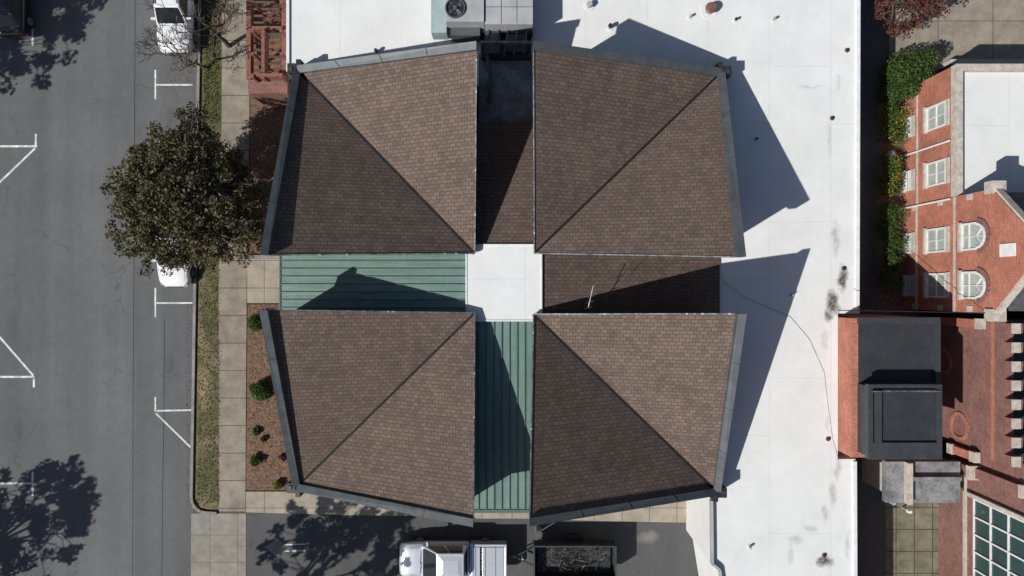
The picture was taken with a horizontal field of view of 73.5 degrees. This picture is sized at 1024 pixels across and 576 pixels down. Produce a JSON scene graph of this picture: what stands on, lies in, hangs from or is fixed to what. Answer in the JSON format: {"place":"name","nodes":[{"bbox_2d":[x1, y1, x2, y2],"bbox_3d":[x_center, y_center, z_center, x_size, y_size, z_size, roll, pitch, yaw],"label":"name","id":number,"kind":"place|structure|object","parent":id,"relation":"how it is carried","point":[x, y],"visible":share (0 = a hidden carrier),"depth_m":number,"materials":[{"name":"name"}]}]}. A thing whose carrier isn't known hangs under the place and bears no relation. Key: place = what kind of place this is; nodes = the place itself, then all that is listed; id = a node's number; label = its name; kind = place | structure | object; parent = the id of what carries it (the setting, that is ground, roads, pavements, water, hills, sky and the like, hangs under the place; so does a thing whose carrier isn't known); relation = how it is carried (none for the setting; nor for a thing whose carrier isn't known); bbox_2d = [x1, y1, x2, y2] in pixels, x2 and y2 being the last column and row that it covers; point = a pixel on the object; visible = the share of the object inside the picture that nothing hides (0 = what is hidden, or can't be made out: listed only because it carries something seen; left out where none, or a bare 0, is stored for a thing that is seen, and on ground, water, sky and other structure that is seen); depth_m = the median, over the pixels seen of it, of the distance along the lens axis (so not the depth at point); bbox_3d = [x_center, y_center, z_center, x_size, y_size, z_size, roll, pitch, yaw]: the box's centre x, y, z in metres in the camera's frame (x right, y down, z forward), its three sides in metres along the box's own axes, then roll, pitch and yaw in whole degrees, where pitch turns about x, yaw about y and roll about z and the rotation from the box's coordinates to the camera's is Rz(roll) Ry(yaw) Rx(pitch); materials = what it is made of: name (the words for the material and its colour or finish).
{"place":"outdoors","nodes":[
{"label":"outdoors","id":0,"kind":"place"},
{"bbox_2d":[0,0,197,575],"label":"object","id":1,"kind":"structure","parent":0,"point":[82,423],"depth_m":37.50,"materials":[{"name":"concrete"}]},
{"bbox_2d":[0,0,34,37],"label":"parked car","id":2,"kind":"object","parent":1,"relation":"on","point":[17,20],"visible":1,"depth_m":36.55,"materials":[{"name":"black paint"}]},
{"bbox_2d":[0,28,192,495],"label":"parking markings","id":3,"kind":"object","parent":1,"relation":"on","point":[5,343],"visible":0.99,"depth_m":37.49,"materials":[{"name":"paint"}]},
{"bbox_2d":[132,101,164,575],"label":"pavement seams","id":4,"kind":"object","parent":1,"relation":"on","point":[133,348],"visible":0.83,"depth_m":37.49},
{"bbox_2d":[151,230,194,286],"bbox_3d":[-18.146,-2.183,36.760,2.063,1.470,4.311,0,90,0],"label":"parked car","id":5,"kind":"object","parent":1,"relation":"on","point":[181,278],"visible":0.35,"depth_m":36.69,"materials":[{"name":"white paint"}]},
{"bbox_2d":[150,0,197,53],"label":"parked suv","id":6,"kind":"object","parent":1,"relation":"on","point":[181,7],"visible":0.7,"depth_m":36.45,"materials":[{"name":"white paint"}]},
{"bbox_2d":[186,297,195,502],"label":"leaf litter","id":7,"kind":"object","parent":1,"relation":"on","point":[188,409],"visible":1,"depth_m":37.48,"materials":[{"name":"brown plant"}]},
{"bbox_2d":[218,0,249,510],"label":"sidewalk","id":8,"kind":"structure","parent":0,"point":[232,287],"depth_m":37.38,"materials":[{"name":"concrete"}]},
{"bbox_2d":[474,321,532,518],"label":"green roof","id":9,"kind":"structure","parent":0,"point":[503,366],"depth_m":31.05,"materials":[{"name":"green painted metal"}]},
{"bbox_2d":[465,244,541,320],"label":"central flat roof","id":10,"kind":"structure","parent":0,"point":[503,282],"depth_m":30.90,"materials":[{"name":"white metal"}]},
{"bbox_2d":[246,503,861,575],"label":"driveway","id":11,"kind":"structure","parent":0,"point":[352,545],"depth_m":37.49,"materials":[{"name":"grey asphalt"}]},
{"bbox_2d":[265,540,305,555],"bbox_3d":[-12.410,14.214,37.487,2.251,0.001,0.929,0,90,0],"label":"wheelbarrow","id":12,"kind":"object","parent":11,"relation":"on","point":[276,547],"visible":1,"depth_m":37.49,"materials":[{"name":"metal"}]},
{"bbox_2d":[399,536,506,575],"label":"pickup truck","id":13,"kind":"object","parent":11,"relation":"on","point":[481,556],"visible":1,"depth_m":36.33,"materials":[{"name":"silver metal"}]},
{"bbox_2d":[535,525,542,537],"bbox_3d":[1.429,13.141,37.035,0.400,0.930,0.390,0,90,0],"label":"bollard","id":14,"kind":"object","parent":11,"relation":"on","point":[538,533],"visible":1,"depth_m":36.57,"materials":[{"name":"concrete"}]},
{"bbox_2d":[510,533,616,575],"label":"utility trailer","id":15,"kind":"object","parent":11,"relation":"on","point":[572,554],"visible":1,"depth_m":36.78,"materials":[{"name":"metal"}]},
{"bbox_2d":[193,0,1023,575],"bbox_3d":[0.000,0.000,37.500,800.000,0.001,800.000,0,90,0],"label":"ground","id":16,"kind":"structure","parent":0,"point":[919,312],"depth_m":37.50,"materials":[{"name":"grey concrete"}]},
{"bbox_2d":[142,0,249,63],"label":"bare tree","id":17,"kind":"object","parent":16,"relation":"on","point":[219,26],"visible":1,"depth_m":33.58,"materials":[{"name":"brown plant"}]},
{"bbox_2d":[190,0,216,514],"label":"kerb","id":18,"kind":"structure","parent":16,"relation":"on","point":[197,509],"depth_m":37.37,"materials":[{"name":"concrete"}]},
{"bbox_2d":[195,0,221,508],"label":"grass verge","id":19,"kind":"object","parent":16,"relation":"on","point":[211,497],"depth_m":37.38,"materials":[{"name":"green plant"}]},
{"bbox_2d":[134,20,209,84],"bbox_3d":[-17.436,-12.005,35.796,3.921,3.486,2.643,33,90,0],"label":"bare tree","id":20,"kind":"object","parent":19,"relation":"on","point":[165,42],"visible":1,"depth_m":35.24,"materials":[{"name":"brown plant"}]},
{"bbox_2d":[99,101,268,279],"bbox_3d":[-15.843,-3.863,33.990,7.921,7.120,8.033,-42,90,0],"label":"street tree","id":21,"kind":"object","parent":19,"relation":"on","point":[164,205],"visible":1,"depth_m":32.00,"materials":[{"name":"green plant"}]},
{"bbox_2d":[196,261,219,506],"bbox_3d":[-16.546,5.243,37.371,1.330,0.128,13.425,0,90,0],"label":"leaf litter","id":22,"kind":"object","parent":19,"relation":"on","point":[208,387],"visible":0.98,"depth_m":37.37,"materials":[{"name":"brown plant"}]},
{"bbox_2d":[203,0,220,122],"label":"grass tufts","id":23,"kind":"object","parent":19,"relation":"on","point":[216,61],"visible":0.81,"depth_m":37.36,"materials":[{"name":"green plant"}]},
{"bbox_2d":[191,513,245,575],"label":"sidewalk apron","id":24,"kind":"object","parent":16,"relation":"on","point":[218,544],"visible":1,"depth_m":37.48,"materials":[{"name":"concrete"}]},
{"bbox_2d":[247,255,278,302],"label":"entrance walkway","id":25,"kind":"structure","parent":16,"relation":"on","point":[262,278],"depth_m":37.36,"materials":[{"name":"concrete"}]},
{"bbox_2d":[249,95,285,254],"bbox_3d":[-12.786,-6.196,37.453,3.143,0.095,8.750,0,90,0],"label":"planting bed","id":26,"kind":"object","parent":16,"relation":"on","point":[266,124],"visible":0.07,"depth_m":37.41,"materials":[{"name":"brown soil"}]},
{"bbox_2d":[246,0,289,105],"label":"red timber porch","id":27,"kind":"object","parent":16,"relation":"on","point":[268,85],"visible":0.8,"depth_m":34.90,"materials":[{"name":"wood"}]},
{"bbox_2d":[246,304,290,489],"bbox_3d":[-12.857,5.964,37.450,3.286,0.100,10.143,0,90,0],"label":"mulch bed","id":28,"kind":"object","parent":16,"relation":"on","point":[275,441],"visible":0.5,"depth_m":37.40,"materials":[{"name":"brown plant"}]},
{"bbox_2d":[246,313,261,331],"bbox_3d":[-13.787,1.865,37.056,1.036,1.156,1.044,0,90,0],"label":"round shrub","id":29,"kind":"object","parent":28,"relation":"on","point":[254,324],"visible":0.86,"depth_m":36.75,"materials":[{"name":"green plant"}]},
{"bbox_2d":[249,454,262,466],"bbox_3d":[-13.924,9.401,37.245,0.671,0.667,0.681,34,90,0],"label":"shrub","id":30,"kind":"object","parent":28,"relation":"on","point":[255,460],"visible":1,"depth_m":37.12,"materials":[{"name":"green plant"}]},
{"bbox_2d":[252,427,259,435],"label":"shrub","id":31,"kind":"object","parent":28,"relation":"on","point":[256,432],"visible":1,"depth_m":37.19,"materials":[{"name":"green plant"}]},
{"bbox_2d":[248,380,272,400],"bbox_3d":[-13.526,5.551,36.994,1.070,1.302,1.204,-28,90,0],"label":"round shrub","id":32,"kind":"object","parent":28,"relation":"on","point":[260,390],"visible":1,"depth_m":36.73,"materials":[{"name":"green plant"}]},
{"bbox_2d":[260,435,267,441],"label":"shrub","id":33,"kind":"object","parent":28,"relation":"on","point":[263,438],"visible":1,"depth_m":37.27,"materials":[{"name":"red plant"}]},
{"bbox_2d":[273,480,282,489],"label":"shrub","id":34,"kind":"object","parent":28,"relation":"on","point":[278,485],"visible":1,"depth_m":37.14,"materials":[{"name":"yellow plant"}]},
{"bbox_2d":[278,453,285,461],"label":"shrub","id":35,"kind":"object","parent":28,"relation":"on","point":[281,457],"visible":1,"depth_m":37.25,"materials":[{"name":"red plant"}]},
{"bbox_2d":[287,480,303,496],"bbox_3d":[-10.189,9.428,34.695,0.630,5.610,0.630,0,90,0],"label":"scupper","id":36,"kind":"object","parent":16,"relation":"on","point":[290,489],"visible":0.36,"depth_m":31.95,"materials":[{"name":"metal"}]},
{"bbox_2d":[287,59,304,76],"bbox_3d":[-10.159,-10.341,34.695,0.630,5.610,0.630,0,90,0],"label":"scupper","id":37,"kind":"object","parent":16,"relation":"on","point":[290,66],"visible":0.36,"depth_m":31.95,"materials":[{"name":"metal"}]},
{"bbox_2d":[279,254,464,311],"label":"green roof","id":38,"kind":"structure","parent":16,"relation":"on","point":[430,282],"depth_m":31.05,"materials":[{"name":"metal"}]},
{"bbox_2d":[245,491,686,522],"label":"building walkway","id":39,"kind":"structure","parent":16,"relation":"on","point":[273,502],"depth_m":37.40,"materials":[{"name":"concrete"}]},
{"bbox_2d":[476,88,478,207],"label":"walls","id":40,"kind":"structure","parent":16,"relation":"on","point":[476,140],"depth_m":34.15,"materials":[{"name":"brick"}]},
{"bbox_2d":[259,41,476,255],"bbox_3d":[-5.841,-5.862,30.235,8.774,4.930,9.028,0,90,0],"label":"coping","id":41,"kind":"object","parent":40,"relation":"on","point":[272,210],"visible":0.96,"depth_m":29.72,"materials":[{"name":"grey metal"}]},
{"bbox_2d":[271,51,475,253],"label":"shingle roof","id":42,"kind":"structure","parent":40,"relation":"on","point":[346,189],"depth_m":30.30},
{"bbox_2d":[271,51,476,255],"bbox_3d":[-5.694,-5.725,30.161,8.522,4.062,8.795,0,90,0],"label":"edge flashing","id":43,"kind":"object","parent":42,"relation":"on","point":[390,165],"visible":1,"depth_m":30.70,"materials":[{"name":"metal"}]},
{"bbox_2d":[290,0,855,575],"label":"white flat roof","id":44,"kind":"structure","parent":16,"relation":"on","point":[784,506],"depth_m":33.00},
{"bbox_2d":[374,48,379,54],"bbox_3d":[-6.499,-11.350,32.825,0.280,0.350,0.280,0,90,0],"label":"roof vent","id":45,"kind":"object","parent":44,"relation":"on","point":[376,51],"visible":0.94,"depth_m":32.87,"materials":[{"name":"metal"}]},
{"bbox_2d":[431,0,532,41],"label":"rooftop hvac unit","id":46,"kind":"object","parent":44,"relation":"on","point":[465,20],"visible":0.99,"depth_m":31.40,"materials":[{"name":"grey metal"}]},
{"bbox_2d":[479,30,532,123],"bbox_3d":[-0.283,-9.990,32.435,2.638,1.130,4.531,0,90,0],"label":"mechanical well","id":47,"kind":"object","parent":44,"relation":"on","point":[506,79],"visible":0.82,"depth_m":32.97,"materials":[{"name":"metal"}]},
{"bbox_2d":[286,0,859,575],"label":"roof edge trim","id":48,"kind":"structure","parent":44,"relation":"on","point":[856,264],"depth_m":32.90,"materials":[{"name":"white metal"}]},
{"bbox_2d":[584,1,593,10],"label":"roof vent","id":49,"kind":"object","parent":44,"relation":"on","point":[588,5],"visible":1,"depth_m":32.97,"materials":[{"name":"white metal"}]},
{"bbox_2d":[606,23,612,30],"bbox_3d":[4.688,-12.512,32.800,0.320,0.400,0.320,0,90,0],"label":"roof vent","id":50,"kind":"object","parent":44,"relation":"on","point":[609,26],"visible":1,"depth_m":32.94,"materials":[{"name":"metal"}]},
{"bbox_2d":[542,254,719,312],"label":"shingle roof","id":51,"kind":"structure","parent":44,"relation":"on","point":[656,284],"depth_m":31.89,"materials":[{"name":"brown"}]},
{"bbox_2d":[585,285,594,308],"bbox_3d":[3.457,0.412,30.843,0.307,1.714,1.080,11,90,0],"label":"roof antenna","id":52,"kind":"object","parent":51,"relation":"attached to","point":[590,298],"visible":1,"depth_m":30.19,"materials":[{"name":"metal"}]},
{"bbox_2d":[701,2,716,18],"bbox_3d":[9.471,-13.341,32.750,0.800,0.500,0.800,0,90,0],"label":"roof vent","id":53,"kind":"object","parent":44,"relation":"on","point":[708,10],"visible":1,"depth_m":32.96,"materials":[{"name":"white metal"}]},
{"bbox_2d":[710,484,726,501],"bbox_3d":[9.702,9.641,34.695,0.630,5.610,0.630,0,90,0],"label":"scupper","id":54,"kind":"object","parent":44,"relation":"attached to","point":[723,494],"visible":0.38,"depth_m":31.95,"materials":[{"name":"metal"}]},
{"bbox_2d":[723,281,837,456],"bbox_3d":[13.717,3.354,32.980,1.988,0.018,10.146,-33,90,0],"label":"roof cable","id":55,"kind":"object","parent":44,"relation":"on","point":[815,352],"visible":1,"depth_m":32.98,"materials":[{"name":"metal"}]},
{"bbox_2d":[838,0,884,575],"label":"side alley","id":56,"kind":"structure","parent":16,"relation":"on","point":[872,60],"depth_m":37.49,"materials":[{"name":"concrete"}]},
{"bbox_2d":[838,314,941,458],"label":"stair tower","id":57,"kind":"structure","parent":16,"relation":"on","point":[889,390],"depth_m":31.64,"materials":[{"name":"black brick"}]},
{"bbox_2d":[878,69,906,312],"bbox_3d":[20.804,-5.303,37.493,1.536,0.001,13.393,0,90,0],"label":"hedge bed","id":58,"kind":"object","parent":16,"relation":"on","point":[890,301],"visible":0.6,"depth_m":37.49,"materials":[{"name":"green plant"}]},
{"bbox_2d":[884,150,896,158],"bbox_3d":[20.559,-7.169,37.250,0.560,0.500,0.546,0,90,0],"label":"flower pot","id":59,"kind":"object","parent":58,"relation":"on","point":[889,152],"visible":0.57,"depth_m":37.10,"materials":[{"name":"stone"}]},
{"bbox_2d":[873,198,908,293],"bbox_3d":[20.383,-2.277,36.788,1.698,1.431,5.226,0,90,0],"label":"hedge","id":60,"kind":"object","parent":58,"relation":"on","point":[886,231],"visible":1,"depth_m":36.58,"materials":[{"name":"green plant"}]},
{"bbox_2d":[874,150,907,198],"bbox_3d":[20.372,-6.105,36.770,1.622,1.508,2.658,0,90,0],"label":"hedge","id":61,"kind":"object","parent":58,"relation":"on","point":[893,165],"visible":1,"depth_m":36.67,"materials":[{"name":"green plant"}]},
{"bbox_2d":[875,80,907,103],"bbox_3d":[20.283,-10.481,36.702,1.311,1.942,1.223,0,90,0],"label":"bush","id":62,"kind":"object","parent":58,"relation":"on","point":[889,91],"visible":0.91,"depth_m":36.42,"materials":[{"name":"green plant"}]},
{"bbox_2d":[877,101,911,147],"bbox_3d":[20.473,-8.774,36.785,1.730,1.438,2.617,0,90,0],"label":"hedge","id":63,"kind":"object","parent":58,"relation":"on","point":[890,110],"visible":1,"depth_m":36.62,"materials":[{"name":"green plant"}]},
{"bbox_2d":[878,47,940,100],"bbox_3d":[21.032,-11.214,36.397,2.872,2.814,2.867,0,90,0],"label":"bush","id":64,"kind":"object","parent":58,"relation":"on","point":[904,70],"visible":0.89,"depth_m":35.65,"materials":[{"name":"green plant"}]},
{"bbox_2d":[867,0,951,40],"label":"red maple","id":65,"kind":"object","parent":16,"relation":"on","point":[902,27],"visible":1,"depth_m":33.98,"materials":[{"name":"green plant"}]},
{"bbox_2d":[886,503,937,575],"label":"church yard","id":66,"kind":"structure","parent":16,"relation":"on","point":[912,544],"depth_m":37.49,"materials":[{"name":"concrete"}]},
{"bbox_2d":[901,506,911,513],"bbox_3d":[21.321,11.989,37.075,0.240,0.850,0.234,0,90,0],"label":"path light","id":67,"kind":"object","parent":66,"relation":"on","point":[908,511],"visible":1,"depth_m":36.81,"materials":[{"name":"white paint"}]},
{"bbox_2d":[862,64,1023,575],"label":"brick church","id":68,"kind":"structure","parent":16,"relation":"on","point":[963,192],"depth_m":33.38,"materials":[{"name":"brick"}]},
{"bbox_2d":[883,501,897,507],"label":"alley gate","id":69,"kind":"structure","parent":68,"relation":"attached to","point":[893,505],"depth_m":36.42,"materials":[{"name":"metal"}]},
{"bbox_2d":[902,115,914,140],"bbox_3d":[21.343,-8.640,36.920,0.166,0.940,1.200,0,90,0],"label":"window","id":70,"kind":"structure","parent":68,"relation":"in","point":[910,123],"depth_m":36.72,"materials":[{"name":"wood"}]},
{"bbox_2d":[902,169,914,192],"bbox_3d":[21.343,-5.780,36.920,0.166,0.940,1.200,0,90,0],"label":"window","id":71,"kind":"structure","parent":68,"relation":"in","point":[909,179],"depth_m":36.93,"materials":[{"name":"wood"}]},
{"bbox_2d":[902,232,914,254],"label":"window","id":72,"kind":"structure","parent":68,"relation":"in","point":[910,237],"depth_m":36.91,"materials":[{"name":"wood"}]},
{"bbox_2d":[902,275,914,296],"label":"window","id":73,"kind":"structure","parent":68,"relation":"in","point":[909,281],"depth_m":36.94,"materials":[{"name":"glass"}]},
{"bbox_2d":[838,310,981,312],"bbox_3d":[18.491,1.077,31.037,7.236,0.713,0.040,1,90,0],"label":"stone ledge","id":74,"kind":"object","parent":68,"relation":"attached to","point":[910,311],"visible":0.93,"depth_m":31.30,"materials":[{"name":"stone"}]},
{"bbox_2d":[923,98,949,133],"bbox_3d":[21.343,-8.640,34.520,0.166,1.940,1.350,0,90,0],"label":"window","id":75,"kind":"structure","parent":68,"relation":"in","point":[936,116],"depth_m":34.52,"materials":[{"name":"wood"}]},
{"bbox_2d":[923,157,949,188],"bbox_3d":[21.343,-5.780,34.520,0.166,1.940,1.350,0,90,0],"label":"window","id":76,"kind":"structure","parent":68,"relation":"in","point":[935,173],"depth_m":34.52,"materials":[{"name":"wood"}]},
{"bbox_2d":[923,226,949,254],"bbox_3d":[21.343,-2.400,34.520,0.166,1.940,1.350,0,90,0],"label":"window","id":77,"kind":"structure","parent":68,"relation":"in","point":[935,240],"depth_m":34.52,"materials":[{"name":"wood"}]},
{"bbox_2d":[923,272,949,298],"bbox_3d":[21.343,-0.130,34.520,0.166,1.940,1.350,0,90,0],"label":"window","id":78,"kind":"structure","parent":68,"relation":"in","point":[935,285],"depth_m":34.52,"materials":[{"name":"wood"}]},
{"bbox_2d":[957,218,990,253],"bbox_3d":[21.325,-2.400,31.686,0.190,2.009,1.638,0,90,0],"label":"window","id":79,"kind":"structure","parent":68,"relation":"in","point":[973,235],"depth_m":31.68,"materials":[{"name":"white glass"}]},
{"bbox_2d":[957,267,990,302],"bbox_3d":[21.325,-0.130,31.686,0.190,2.009,1.638,0,90,0],"label":"window","id":80,"kind":"structure","parent":68,"relation":"in","point":[976,284],"depth_m":31.68,"materials":[{"name":"white glass"}]},
{"bbox_2d":[966,491,1023,575],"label":"nave window","id":81,"kind":"structure","parent":68,"relation":"in","point":[998,530],"depth_m":32.90,"materials":[{"name":"green glass"}]},
{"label":"walls","id":82,"kind":"object","parent":16,"relation":"on","visible":0},
{"bbox_2d":[259,310,473,526],"bbox_3d":[-5.920,5.312,30.235,8.669,4.930,8.827,0,90,0],"label":"coping","id":83,"kind":"object","parent":82,"relation":"on","point":[273,357],"visible":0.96,"depth_m":29.73,"materials":[{"name":"grey metal"}]},
{"bbox_2d":[271,311,473,516],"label":"shingle roof","id":84,"kind":"structure","parent":82,"relation":"on","point":[409,441],"depth_m":30.30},
{"bbox_2d":[270,309,475,516],"bbox_3d":[-5.758,5.152,30.160,8.395,4.064,8.547,0,90,0],"label":"edge flashing","id":85,"kind":"object","parent":84,"relation":"on","point":[391,394],"visible":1,"depth_m":30.64,"materials":[{"name":"metal"}]},
{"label":"walls","id":86,"kind":"object","parent":16,"relation":"on","visible":0},
{"bbox_2d":[476,124,533,243],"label":"shingle roof","id":87,"kind":"structure","parent":86,"relation":"attached to","point":[504,211],"depth_m":31.47,"materials":[{"name":"brown"}]},
{"bbox_2d":[534,51,734,255],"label":"shingle roof","id":88,"kind":"structure","parent":86,"relation":"on","point":[598,124],"depth_m":30.30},
{"bbox_2d":[533,50,734,257],"bbox_3d":[5.257,-5.615,30.160,8.816,4.063,8.729,0,90,0],"label":"edge flashing","id":89,"kind":"object","parent":88,"relation":"on","point":[622,167],"visible":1,"depth_m":30.64,"materials":[{"name":"metal"}]},
{"bbox_2d":[533,40,745,256],"bbox_3d":[5.411,-5.761,30.235,9.078,4.930,8.986,0,90,0],"label":"coping","id":90,"kind":"object","parent":86,"relation":"on","point":[735,212],"visible":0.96,"depth_m":29.73,"materials":[{"name":"grey metal"}]},
{"bbox_2d":[714,62,731,79],"bbox_3d":[9.915,-10.219,34.695,0.630,5.610,0.630,0,90,0],"label":"scupper","id":91,"kind":"object","parent":90,"relation":"attached to","point":[728,69],"visible":0.36,"depth_m":31.95,"materials":[{"name":"metal"}]},
{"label":"walls","id":92,"kind":"object","parent":16,"relation":"on","visible":0},
{"bbox_2d":[530,314,734,515],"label":"shingle roof","id":93,"kind":"structure","parent":92,"relation":"on","point":[596,441],"depth_m":30.30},
{"bbox_2d":[529,313,735,516],"bbox_3d":[5.091,5.235,30.160,8.792,4.063,8.404,0,90,0],"label":"edge flashing","id":94,"kind":"object","parent":93,"relation":"on","point":[620,398],"visible":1,"depth_m":30.61,"materials":[{"name":"metal"}]},
{"bbox_2d":[529,313,746,525],"bbox_3d":[5.225,5.378,30.235,9.024,4.930,8.642,0,90,0],"label":"coping","id":95,"kind":"object","parent":92,"relation":"on","point":[735,352],"visible":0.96,"depth_m":29.72,"materials":[{"name":"grey metal"}]},
{"bbox_2d":[889,0,1023,74],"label":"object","id":96,"kind":"structure","parent":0,"point":[979,29],"depth_m":37.49,"materials":[{"name":"concrete"}]},
{"bbox_2d":[940,59,1023,68],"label":"boundary wall","id":97,"kind":"structure","parent":96,"relation":"on","point":[948,64],"depth_m":36.60,"materials":[{"name":"paint"}]}
]}

